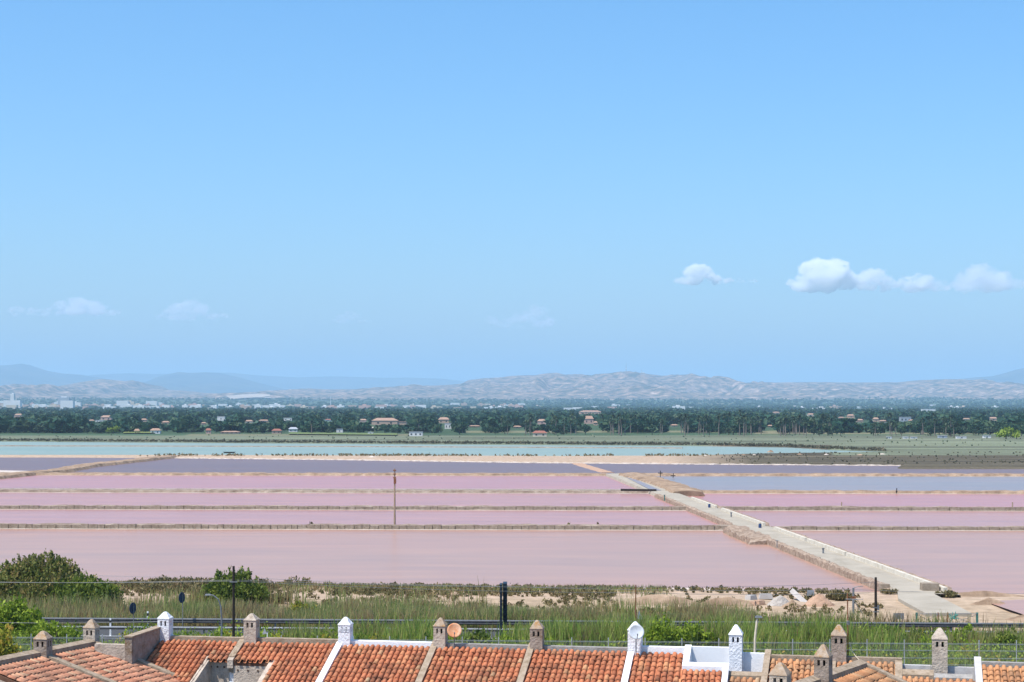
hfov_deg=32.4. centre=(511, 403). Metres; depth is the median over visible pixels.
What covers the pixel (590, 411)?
farm house
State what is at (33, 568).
tamarisk bush
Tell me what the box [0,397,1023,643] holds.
ground
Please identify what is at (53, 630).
leafy bush
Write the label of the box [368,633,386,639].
leafy bush
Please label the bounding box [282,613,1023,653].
verge reeds
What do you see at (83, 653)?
terraced house
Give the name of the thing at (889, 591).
salt bush
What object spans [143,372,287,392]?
mountain
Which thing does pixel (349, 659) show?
terraced house
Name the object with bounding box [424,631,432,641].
leafy bush
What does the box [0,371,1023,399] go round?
hill
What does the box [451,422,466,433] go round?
broadleaf tree
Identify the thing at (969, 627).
leafy bush
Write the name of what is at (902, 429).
broadleaf tree
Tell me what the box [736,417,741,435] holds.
palm tree
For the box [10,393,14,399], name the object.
tower
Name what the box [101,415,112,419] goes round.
farm house
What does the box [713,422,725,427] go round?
broadleaf tree
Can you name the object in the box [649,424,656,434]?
broadleaf tree
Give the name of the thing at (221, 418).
farm house
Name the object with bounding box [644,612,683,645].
leafy bush
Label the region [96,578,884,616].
shore scrub
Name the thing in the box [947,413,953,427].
palm tree
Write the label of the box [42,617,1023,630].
guardrail
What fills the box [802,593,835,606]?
earth heap
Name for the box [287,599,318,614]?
round bush
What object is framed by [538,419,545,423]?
farm house
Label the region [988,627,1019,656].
leafy bush
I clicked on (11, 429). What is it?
broadleaf tree
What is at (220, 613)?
street lamp
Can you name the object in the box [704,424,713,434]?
broadleaf tree
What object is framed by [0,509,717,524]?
salt pan
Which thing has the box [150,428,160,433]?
farm house
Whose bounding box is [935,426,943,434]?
broadleaf tree
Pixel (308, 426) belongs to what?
broadleaf tree
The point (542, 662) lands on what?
terraced house
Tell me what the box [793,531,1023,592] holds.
salt pan
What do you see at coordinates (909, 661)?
grass
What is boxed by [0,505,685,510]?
dike
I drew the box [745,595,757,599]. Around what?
rubble block
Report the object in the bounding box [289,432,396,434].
field
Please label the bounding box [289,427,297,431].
farm house
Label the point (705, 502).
parapet wall
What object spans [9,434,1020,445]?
marsh grass
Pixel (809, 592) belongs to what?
rubble block
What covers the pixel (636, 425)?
broadleaf tree
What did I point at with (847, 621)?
tv aerial
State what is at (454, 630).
satellite dish
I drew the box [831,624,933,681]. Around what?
terraced house
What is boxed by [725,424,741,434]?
broadleaf tree
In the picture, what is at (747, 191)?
sky
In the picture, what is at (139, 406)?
apartment block
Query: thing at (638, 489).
footbridge
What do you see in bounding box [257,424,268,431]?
broadleaf tree
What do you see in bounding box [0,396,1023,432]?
woodland
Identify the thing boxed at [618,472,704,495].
sand bank
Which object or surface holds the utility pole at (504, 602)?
on the ground at (904, 449)
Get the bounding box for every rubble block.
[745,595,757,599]
[754,600,765,604]
[758,595,772,598]
[807,590,813,595]
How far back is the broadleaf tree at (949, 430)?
880.31 m
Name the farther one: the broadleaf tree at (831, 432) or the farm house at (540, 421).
the farm house at (540, 421)
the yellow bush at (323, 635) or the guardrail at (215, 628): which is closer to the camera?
the yellow bush at (323, 635)
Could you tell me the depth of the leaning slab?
149.80 m
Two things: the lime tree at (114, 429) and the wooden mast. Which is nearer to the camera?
the wooden mast
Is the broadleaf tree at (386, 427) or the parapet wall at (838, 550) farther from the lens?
the broadleaf tree at (386, 427)
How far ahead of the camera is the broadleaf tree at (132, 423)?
998.49 m
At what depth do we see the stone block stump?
157.90 m
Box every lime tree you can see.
[105,425,120,433]
[994,427,1013,438]
[1010,430,1020,438]
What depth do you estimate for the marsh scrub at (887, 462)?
524.21 m
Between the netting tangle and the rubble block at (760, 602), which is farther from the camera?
the rubble block at (760, 602)
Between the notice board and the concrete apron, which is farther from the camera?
the concrete apron
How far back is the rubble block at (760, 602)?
145.10 m
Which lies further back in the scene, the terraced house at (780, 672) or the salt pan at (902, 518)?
the salt pan at (902, 518)
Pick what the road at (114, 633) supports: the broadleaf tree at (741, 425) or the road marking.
the road marking
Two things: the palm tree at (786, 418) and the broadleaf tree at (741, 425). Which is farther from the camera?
the broadleaf tree at (741, 425)
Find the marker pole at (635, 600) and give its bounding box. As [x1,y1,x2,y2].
[635,585,635,616]
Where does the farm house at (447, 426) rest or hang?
on the ground at (904, 449)
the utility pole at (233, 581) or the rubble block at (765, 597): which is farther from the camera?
the rubble block at (765, 597)
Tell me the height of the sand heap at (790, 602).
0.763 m
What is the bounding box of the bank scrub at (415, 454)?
[140,452,718,455]
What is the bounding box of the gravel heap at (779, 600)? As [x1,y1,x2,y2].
[767,595,789,605]
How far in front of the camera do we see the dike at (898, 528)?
235.34 m
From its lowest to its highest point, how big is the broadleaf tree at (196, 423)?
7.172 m
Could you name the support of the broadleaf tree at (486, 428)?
on the ground at (904, 449)
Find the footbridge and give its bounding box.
[621,489,656,490]
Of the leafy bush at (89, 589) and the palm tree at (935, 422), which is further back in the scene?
the palm tree at (935, 422)
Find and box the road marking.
[72,626,1022,641]
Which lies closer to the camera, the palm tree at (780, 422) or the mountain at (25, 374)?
the palm tree at (780, 422)
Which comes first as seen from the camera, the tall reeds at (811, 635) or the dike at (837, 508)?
the tall reeds at (811, 635)
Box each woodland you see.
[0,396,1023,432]
[0,397,1023,408]
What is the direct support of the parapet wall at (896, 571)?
on the causeway road at (899, 583)
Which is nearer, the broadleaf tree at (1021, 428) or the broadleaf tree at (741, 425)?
the broadleaf tree at (1021, 428)
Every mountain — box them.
[0,364,110,385]
[88,373,465,388]
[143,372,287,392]
[964,368,1023,383]
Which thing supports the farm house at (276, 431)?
on the ground at (904, 449)
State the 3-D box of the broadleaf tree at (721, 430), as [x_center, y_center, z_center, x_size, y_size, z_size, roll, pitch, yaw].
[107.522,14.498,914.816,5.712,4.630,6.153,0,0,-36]
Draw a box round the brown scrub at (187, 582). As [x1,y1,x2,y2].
[111,574,311,603]
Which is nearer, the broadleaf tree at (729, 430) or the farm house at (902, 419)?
the broadleaf tree at (729, 430)
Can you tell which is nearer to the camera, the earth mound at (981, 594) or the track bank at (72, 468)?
the earth mound at (981, 594)
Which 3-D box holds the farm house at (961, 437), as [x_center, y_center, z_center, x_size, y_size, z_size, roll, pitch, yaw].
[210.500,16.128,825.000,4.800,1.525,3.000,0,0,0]
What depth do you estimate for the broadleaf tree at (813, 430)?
918.61 m
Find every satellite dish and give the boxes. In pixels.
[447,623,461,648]
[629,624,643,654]
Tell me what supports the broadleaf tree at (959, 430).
on the ground at (904, 449)
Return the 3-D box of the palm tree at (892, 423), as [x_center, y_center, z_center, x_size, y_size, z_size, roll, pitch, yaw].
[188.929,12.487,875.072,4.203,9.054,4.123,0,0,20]
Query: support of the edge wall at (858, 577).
on the causeway road at (899, 583)
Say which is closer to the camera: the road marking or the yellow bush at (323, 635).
the yellow bush at (323, 635)
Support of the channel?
on the causeway road at (899, 583)
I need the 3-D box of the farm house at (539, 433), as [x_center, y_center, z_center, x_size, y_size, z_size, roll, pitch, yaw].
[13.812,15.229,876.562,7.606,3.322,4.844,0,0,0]
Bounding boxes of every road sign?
[129,603,135,632]
[179,592,184,626]
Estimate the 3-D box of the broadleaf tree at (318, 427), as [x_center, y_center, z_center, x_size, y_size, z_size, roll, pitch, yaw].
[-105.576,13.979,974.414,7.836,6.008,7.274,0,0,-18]
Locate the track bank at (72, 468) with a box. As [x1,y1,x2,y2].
[0,455,176,478]
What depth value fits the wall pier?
153.86 m
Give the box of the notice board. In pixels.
[893,613,903,621]
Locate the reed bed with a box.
[0,576,995,630]
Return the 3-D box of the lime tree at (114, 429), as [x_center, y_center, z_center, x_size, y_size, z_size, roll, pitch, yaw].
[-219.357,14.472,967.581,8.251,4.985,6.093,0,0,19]
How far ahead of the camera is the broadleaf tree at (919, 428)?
932.29 m
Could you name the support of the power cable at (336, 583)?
attached to the utility pole at (233, 581)
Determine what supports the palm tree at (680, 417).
on the ground at (904, 449)
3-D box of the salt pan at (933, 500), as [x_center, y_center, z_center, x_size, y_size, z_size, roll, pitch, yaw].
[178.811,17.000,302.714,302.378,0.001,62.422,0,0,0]
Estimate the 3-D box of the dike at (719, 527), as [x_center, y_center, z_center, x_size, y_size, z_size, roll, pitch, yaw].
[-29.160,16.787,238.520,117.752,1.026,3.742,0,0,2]
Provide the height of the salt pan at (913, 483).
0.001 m
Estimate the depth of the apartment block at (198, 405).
4809.36 m
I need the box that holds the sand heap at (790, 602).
[781,599,801,607]
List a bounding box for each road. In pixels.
[56,625,1022,643]
[606,473,960,597]
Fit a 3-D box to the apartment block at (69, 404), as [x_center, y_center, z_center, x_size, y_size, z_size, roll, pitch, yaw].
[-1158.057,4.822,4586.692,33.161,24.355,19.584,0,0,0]
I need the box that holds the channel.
[627,477,658,489]
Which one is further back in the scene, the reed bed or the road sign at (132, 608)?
the reed bed
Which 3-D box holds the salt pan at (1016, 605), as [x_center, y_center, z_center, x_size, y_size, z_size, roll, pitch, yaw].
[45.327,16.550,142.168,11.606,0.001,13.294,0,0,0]
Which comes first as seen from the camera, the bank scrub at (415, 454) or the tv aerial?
the tv aerial
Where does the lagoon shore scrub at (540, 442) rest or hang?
on the ground at (904, 449)
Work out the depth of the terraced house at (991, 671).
67.69 m
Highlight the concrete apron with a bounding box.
[898,591,971,616]
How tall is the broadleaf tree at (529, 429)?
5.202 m
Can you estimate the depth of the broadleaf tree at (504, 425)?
950.46 m
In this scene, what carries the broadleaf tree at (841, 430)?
on the ground at (904, 449)
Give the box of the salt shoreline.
[191,457,899,465]
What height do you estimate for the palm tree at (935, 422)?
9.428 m
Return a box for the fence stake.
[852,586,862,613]
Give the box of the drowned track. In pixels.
[572,463,613,472]
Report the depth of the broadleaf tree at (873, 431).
903.11 m
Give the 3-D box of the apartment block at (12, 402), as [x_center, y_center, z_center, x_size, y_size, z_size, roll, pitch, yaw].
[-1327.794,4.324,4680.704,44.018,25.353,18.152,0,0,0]
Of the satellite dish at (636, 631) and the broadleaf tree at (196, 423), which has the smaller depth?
the satellite dish at (636, 631)
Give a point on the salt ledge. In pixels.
(292, 489)
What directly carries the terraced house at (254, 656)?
on the ground at (904, 449)
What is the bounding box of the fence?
[9,634,1023,666]
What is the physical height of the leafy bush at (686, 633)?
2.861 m
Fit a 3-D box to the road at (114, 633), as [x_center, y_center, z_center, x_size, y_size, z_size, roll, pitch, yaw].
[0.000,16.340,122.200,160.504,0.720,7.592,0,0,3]
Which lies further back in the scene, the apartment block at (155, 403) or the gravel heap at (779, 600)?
the apartment block at (155, 403)
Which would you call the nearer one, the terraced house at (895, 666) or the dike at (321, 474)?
the terraced house at (895, 666)
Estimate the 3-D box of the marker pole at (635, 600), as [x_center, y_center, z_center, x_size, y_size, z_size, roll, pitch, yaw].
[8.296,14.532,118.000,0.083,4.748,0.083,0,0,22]
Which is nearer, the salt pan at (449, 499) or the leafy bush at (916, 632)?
the leafy bush at (916, 632)
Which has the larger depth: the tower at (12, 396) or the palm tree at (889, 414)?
the tower at (12, 396)
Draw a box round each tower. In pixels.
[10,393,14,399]
[58,396,69,404]
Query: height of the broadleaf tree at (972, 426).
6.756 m
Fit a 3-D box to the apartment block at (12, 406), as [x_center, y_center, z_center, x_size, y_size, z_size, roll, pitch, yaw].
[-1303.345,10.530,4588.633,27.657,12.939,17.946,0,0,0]
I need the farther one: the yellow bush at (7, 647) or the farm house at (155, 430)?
the farm house at (155, 430)
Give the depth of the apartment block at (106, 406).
4540.61 m
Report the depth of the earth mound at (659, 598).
145.86 m
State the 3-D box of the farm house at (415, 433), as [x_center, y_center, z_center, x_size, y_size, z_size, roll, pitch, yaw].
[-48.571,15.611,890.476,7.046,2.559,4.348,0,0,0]
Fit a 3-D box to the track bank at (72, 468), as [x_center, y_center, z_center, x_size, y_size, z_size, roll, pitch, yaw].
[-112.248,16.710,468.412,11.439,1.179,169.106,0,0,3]
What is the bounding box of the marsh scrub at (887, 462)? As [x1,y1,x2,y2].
[716,451,1023,464]
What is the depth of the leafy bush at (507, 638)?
111.06 m
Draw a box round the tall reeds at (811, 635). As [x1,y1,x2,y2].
[319,607,925,657]
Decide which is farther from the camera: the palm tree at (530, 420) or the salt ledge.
the palm tree at (530, 420)
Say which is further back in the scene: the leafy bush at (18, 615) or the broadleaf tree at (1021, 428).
the broadleaf tree at (1021, 428)
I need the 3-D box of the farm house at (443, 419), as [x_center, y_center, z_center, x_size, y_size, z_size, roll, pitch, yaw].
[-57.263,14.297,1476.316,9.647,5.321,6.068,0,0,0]
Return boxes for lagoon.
[0,442,873,455]
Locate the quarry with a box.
[227,394,270,398]
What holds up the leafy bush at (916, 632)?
on the ground at (904, 449)
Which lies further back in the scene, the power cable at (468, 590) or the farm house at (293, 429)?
the farm house at (293, 429)
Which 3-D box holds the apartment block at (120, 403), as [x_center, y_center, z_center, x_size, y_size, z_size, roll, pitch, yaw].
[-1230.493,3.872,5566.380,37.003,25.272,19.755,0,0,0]
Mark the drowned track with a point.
(591, 467)
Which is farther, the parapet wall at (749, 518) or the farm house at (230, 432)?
the farm house at (230, 432)
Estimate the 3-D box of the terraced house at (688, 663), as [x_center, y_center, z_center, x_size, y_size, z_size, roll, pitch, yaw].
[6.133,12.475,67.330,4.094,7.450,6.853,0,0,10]
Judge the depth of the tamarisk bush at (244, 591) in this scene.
142.05 m
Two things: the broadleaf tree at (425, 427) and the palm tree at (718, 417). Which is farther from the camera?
the broadleaf tree at (425, 427)
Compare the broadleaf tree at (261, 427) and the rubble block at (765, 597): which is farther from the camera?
the broadleaf tree at (261, 427)
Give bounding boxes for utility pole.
[229,566,236,636]
[499,582,506,634]
[873,577,878,621]
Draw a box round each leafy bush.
[0,591,46,636]
[21,618,82,650]
[41,571,125,605]
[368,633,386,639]
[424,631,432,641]
[463,626,491,643]
[489,631,516,643]
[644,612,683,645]
[677,618,721,646]
[860,621,906,637]
[907,625,923,637]
[952,623,977,640]
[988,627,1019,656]
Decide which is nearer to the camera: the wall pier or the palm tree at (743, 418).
the wall pier
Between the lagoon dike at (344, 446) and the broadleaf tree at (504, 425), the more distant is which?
the broadleaf tree at (504, 425)
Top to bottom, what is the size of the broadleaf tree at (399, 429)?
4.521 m
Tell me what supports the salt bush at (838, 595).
on the ground at (904, 449)
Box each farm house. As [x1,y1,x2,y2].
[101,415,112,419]
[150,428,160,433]
[217,416,225,420]
[220,431,239,433]
[271,429,281,433]
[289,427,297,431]
[371,418,406,424]
[409,432,422,435]
[438,417,448,422]
[444,423,450,428]
[532,431,546,436]
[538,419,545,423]
[579,410,600,413]
[584,416,593,423]
[899,417,910,421]
[956,436,966,438]
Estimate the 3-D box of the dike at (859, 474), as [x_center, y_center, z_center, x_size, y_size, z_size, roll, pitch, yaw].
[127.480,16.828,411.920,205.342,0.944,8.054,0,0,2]
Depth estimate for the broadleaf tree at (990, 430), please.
892.66 m
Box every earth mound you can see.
[610,594,697,604]
[701,597,760,605]
[956,591,1023,596]
[969,597,1003,604]
[1004,614,1023,621]
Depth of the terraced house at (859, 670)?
64.25 m
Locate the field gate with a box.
[916,612,977,622]
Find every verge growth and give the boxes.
[0,616,1023,666]
[51,601,723,627]
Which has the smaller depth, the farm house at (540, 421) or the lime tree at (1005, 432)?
the lime tree at (1005, 432)
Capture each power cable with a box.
[0,580,869,586]
[25,581,853,594]
[122,576,1023,593]
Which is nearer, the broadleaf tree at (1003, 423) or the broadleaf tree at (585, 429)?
the broadleaf tree at (585, 429)
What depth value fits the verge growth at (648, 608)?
132.31 m
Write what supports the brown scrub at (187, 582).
on the ground at (904, 449)
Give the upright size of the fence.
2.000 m
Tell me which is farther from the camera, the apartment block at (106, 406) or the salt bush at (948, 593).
the apartment block at (106, 406)
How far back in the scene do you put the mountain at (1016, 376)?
20628.76 m
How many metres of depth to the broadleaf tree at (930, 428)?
895.11 m
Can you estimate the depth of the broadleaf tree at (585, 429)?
924.88 m
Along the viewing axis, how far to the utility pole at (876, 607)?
127.92 m
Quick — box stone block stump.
[878,583,889,589]
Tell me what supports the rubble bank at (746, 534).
on the salt pan at (684, 558)
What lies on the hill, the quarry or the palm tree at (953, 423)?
the quarry
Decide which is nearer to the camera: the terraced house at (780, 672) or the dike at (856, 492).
the terraced house at (780, 672)
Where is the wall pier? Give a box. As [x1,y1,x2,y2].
[920,582,938,590]
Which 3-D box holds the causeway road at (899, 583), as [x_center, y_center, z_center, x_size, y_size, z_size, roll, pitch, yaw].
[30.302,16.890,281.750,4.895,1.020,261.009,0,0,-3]
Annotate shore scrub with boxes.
[0,438,885,450]
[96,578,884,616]
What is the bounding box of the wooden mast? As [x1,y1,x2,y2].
[393,468,395,523]
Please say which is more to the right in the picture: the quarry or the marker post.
the quarry
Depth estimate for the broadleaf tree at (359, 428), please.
968.08 m
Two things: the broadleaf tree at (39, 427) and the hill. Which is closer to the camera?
the broadleaf tree at (39, 427)
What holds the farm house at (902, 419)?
on the ground at (904, 449)
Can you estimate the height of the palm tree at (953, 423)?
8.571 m
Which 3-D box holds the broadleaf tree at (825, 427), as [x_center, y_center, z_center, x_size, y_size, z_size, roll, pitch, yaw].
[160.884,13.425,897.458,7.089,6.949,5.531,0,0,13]
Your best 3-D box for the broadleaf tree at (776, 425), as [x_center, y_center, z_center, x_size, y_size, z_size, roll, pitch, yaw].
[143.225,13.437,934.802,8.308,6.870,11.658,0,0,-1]
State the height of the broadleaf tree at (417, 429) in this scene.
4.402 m
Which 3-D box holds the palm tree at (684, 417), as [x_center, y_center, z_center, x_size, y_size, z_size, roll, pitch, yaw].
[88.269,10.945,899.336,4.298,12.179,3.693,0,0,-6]
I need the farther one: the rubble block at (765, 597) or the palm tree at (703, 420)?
the palm tree at (703, 420)
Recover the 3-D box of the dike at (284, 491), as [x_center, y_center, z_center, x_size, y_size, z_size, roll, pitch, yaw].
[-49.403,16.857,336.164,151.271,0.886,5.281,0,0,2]
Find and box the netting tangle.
[949,611,958,620]
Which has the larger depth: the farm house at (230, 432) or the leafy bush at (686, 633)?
the farm house at (230, 432)
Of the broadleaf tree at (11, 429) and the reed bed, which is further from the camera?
the broadleaf tree at (11, 429)
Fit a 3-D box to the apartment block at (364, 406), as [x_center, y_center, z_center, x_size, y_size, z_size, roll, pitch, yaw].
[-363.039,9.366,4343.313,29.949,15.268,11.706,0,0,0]
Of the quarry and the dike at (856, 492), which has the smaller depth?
the dike at (856, 492)
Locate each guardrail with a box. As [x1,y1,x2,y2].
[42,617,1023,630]
[47,626,1017,637]
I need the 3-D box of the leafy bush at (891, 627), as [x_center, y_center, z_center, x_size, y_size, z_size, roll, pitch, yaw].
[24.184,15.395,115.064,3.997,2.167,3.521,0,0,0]
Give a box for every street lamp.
[205,594,222,635]
[754,616,761,652]
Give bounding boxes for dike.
[0,445,682,447]
[0,472,606,475]
[0,489,647,493]
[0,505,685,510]
[0,523,730,530]
[645,473,1023,476]
[702,490,1023,493]
[720,506,1023,510]
[771,525,1023,530]
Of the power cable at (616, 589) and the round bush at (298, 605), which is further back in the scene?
the power cable at (616, 589)
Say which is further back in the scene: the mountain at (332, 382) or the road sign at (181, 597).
the mountain at (332, 382)
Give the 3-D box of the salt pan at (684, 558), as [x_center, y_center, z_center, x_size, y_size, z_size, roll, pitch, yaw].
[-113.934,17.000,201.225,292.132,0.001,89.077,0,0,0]
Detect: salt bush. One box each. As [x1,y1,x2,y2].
[825,589,857,600]
[879,588,897,593]
[935,589,957,597]
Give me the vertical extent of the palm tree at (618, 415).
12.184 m
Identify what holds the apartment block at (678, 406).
on the ground at (904, 449)
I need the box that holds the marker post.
[109,618,110,635]
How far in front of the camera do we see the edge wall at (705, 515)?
269.49 m
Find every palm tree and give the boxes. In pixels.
[527,417,533,434]
[616,413,621,434]
[619,417,624,434]
[678,413,682,432]
[681,413,686,435]
[701,417,706,434]
[716,415,720,434]
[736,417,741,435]
[740,414,746,435]
[777,419,783,435]
[782,415,789,435]
[797,414,801,434]
[887,412,892,433]
[888,419,894,434]
[932,419,936,435]
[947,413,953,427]
[950,421,956,436]
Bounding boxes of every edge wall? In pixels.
[654,494,732,524]
[767,539,888,591]
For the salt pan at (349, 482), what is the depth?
378.26 m
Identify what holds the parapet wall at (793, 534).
on the causeway road at (899, 583)
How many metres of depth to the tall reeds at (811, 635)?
113.22 m
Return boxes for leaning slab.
[790,588,806,601]
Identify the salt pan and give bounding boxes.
[0,457,1023,473]
[0,475,635,489]
[0,493,673,506]
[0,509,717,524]
[0,529,867,591]
[655,476,1023,490]
[688,494,1023,506]
[737,511,1023,526]
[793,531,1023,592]
[994,600,1023,613]
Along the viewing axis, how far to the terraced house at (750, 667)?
69.52 m
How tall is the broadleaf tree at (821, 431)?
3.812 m
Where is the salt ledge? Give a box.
[0,488,620,489]
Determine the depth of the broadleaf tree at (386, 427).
945.21 m
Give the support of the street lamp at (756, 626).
on the ground at (904, 449)
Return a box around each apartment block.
[3,400,21,406]
[6,405,17,408]
[60,401,74,408]
[103,405,116,408]
[116,401,128,407]
[133,404,144,407]
[146,401,157,405]
[190,404,201,407]
[359,404,370,408]
[672,405,684,409]
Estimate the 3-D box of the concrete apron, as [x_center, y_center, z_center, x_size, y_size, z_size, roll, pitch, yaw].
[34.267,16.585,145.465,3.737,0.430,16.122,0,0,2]
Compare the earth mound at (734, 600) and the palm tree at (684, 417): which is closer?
the earth mound at (734, 600)
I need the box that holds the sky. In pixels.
[0,0,1023,382]
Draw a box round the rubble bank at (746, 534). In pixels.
[723,525,771,544]
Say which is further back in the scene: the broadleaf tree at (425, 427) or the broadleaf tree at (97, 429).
the broadleaf tree at (425, 427)
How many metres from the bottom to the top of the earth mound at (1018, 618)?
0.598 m
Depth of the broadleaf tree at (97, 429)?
968.91 m
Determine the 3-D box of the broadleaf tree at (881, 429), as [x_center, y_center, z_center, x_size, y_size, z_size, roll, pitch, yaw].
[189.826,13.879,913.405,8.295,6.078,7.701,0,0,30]
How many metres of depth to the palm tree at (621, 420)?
909.26 m
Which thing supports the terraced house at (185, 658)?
on the ground at (904, 449)
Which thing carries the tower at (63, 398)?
on the ground at (904, 449)
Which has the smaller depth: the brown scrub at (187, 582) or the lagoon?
the brown scrub at (187, 582)
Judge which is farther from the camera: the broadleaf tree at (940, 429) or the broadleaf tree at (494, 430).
the broadleaf tree at (494, 430)
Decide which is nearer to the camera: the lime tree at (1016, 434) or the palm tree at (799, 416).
the lime tree at (1016, 434)
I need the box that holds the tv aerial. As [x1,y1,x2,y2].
[845,593,862,657]
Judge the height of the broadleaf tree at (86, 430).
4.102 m
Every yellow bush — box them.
[0,621,22,655]
[318,633,331,638]
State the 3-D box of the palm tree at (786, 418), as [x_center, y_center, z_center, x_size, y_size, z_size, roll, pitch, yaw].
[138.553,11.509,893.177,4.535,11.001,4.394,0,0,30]
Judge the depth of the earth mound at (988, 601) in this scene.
145.61 m
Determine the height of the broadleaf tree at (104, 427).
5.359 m
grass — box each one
[5,628,1023,666]
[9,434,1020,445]
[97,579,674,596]
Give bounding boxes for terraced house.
[0,631,115,681]
[53,619,181,681]
[94,612,242,681]
[227,613,337,681]
[316,617,431,681]
[415,618,527,681]
[516,620,627,681]
[621,622,728,681]
[728,625,813,681]
[768,662,820,681]
[813,644,907,681]
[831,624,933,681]
[931,628,1023,681]
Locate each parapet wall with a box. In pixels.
[691,497,720,508]
[721,508,769,525]
[773,526,810,540]
[807,538,851,555]
[846,552,951,591]
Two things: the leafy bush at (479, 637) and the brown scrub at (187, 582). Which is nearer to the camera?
the leafy bush at (479, 637)
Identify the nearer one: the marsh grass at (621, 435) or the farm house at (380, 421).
the marsh grass at (621, 435)
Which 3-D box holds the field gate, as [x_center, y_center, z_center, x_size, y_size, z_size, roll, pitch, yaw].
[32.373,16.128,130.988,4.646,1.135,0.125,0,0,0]
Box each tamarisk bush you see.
[0,548,96,603]
[197,566,271,606]
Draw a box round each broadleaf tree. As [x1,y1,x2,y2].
[7,426,15,433]
[33,424,45,432]
[83,427,90,433]
[92,426,101,431]
[93,424,107,432]
[128,422,137,430]
[187,421,198,426]
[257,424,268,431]
[304,423,314,432]
[315,424,327,432]
[352,424,363,431]
[383,425,389,430]
[393,427,401,432]
[413,426,421,431]
[421,424,428,430]
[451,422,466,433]
[480,419,489,426]
[482,426,491,432]
[491,428,498,433]
[499,422,510,433]
[526,425,534,432]
[582,426,589,434]
[630,420,645,433]
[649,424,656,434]
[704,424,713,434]
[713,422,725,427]
[713,427,724,433]
[724,427,733,434]
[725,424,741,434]
[735,422,748,434]
[774,423,789,433]
[807,427,817,434]
[816,429,823,435]
[821,423,833,435]
[827,430,837,434]
[836,427,844,435]
[870,425,885,434]
[870,427,878,435]
[898,426,905,435]
[914,423,924,434]
[923,425,936,435]
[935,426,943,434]
[945,427,952,435]
[954,427,965,435]
[967,423,983,434]
[984,425,998,434]
[995,421,1014,429]
[1018,425,1023,435]
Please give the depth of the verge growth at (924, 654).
111.10 m
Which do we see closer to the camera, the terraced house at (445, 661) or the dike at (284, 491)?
the terraced house at (445, 661)
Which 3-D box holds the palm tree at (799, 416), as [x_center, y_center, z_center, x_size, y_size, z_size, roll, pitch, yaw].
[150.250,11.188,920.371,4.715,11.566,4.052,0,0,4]
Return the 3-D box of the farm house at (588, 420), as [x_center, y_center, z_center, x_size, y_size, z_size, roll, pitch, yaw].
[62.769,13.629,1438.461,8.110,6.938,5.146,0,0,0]
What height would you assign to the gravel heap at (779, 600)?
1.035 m
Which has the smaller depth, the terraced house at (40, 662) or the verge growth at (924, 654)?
the terraced house at (40, 662)
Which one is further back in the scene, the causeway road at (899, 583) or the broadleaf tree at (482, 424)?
the broadleaf tree at (482, 424)
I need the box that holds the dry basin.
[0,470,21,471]
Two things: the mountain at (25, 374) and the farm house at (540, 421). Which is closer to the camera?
the farm house at (540, 421)
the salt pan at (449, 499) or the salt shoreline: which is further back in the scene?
the salt shoreline

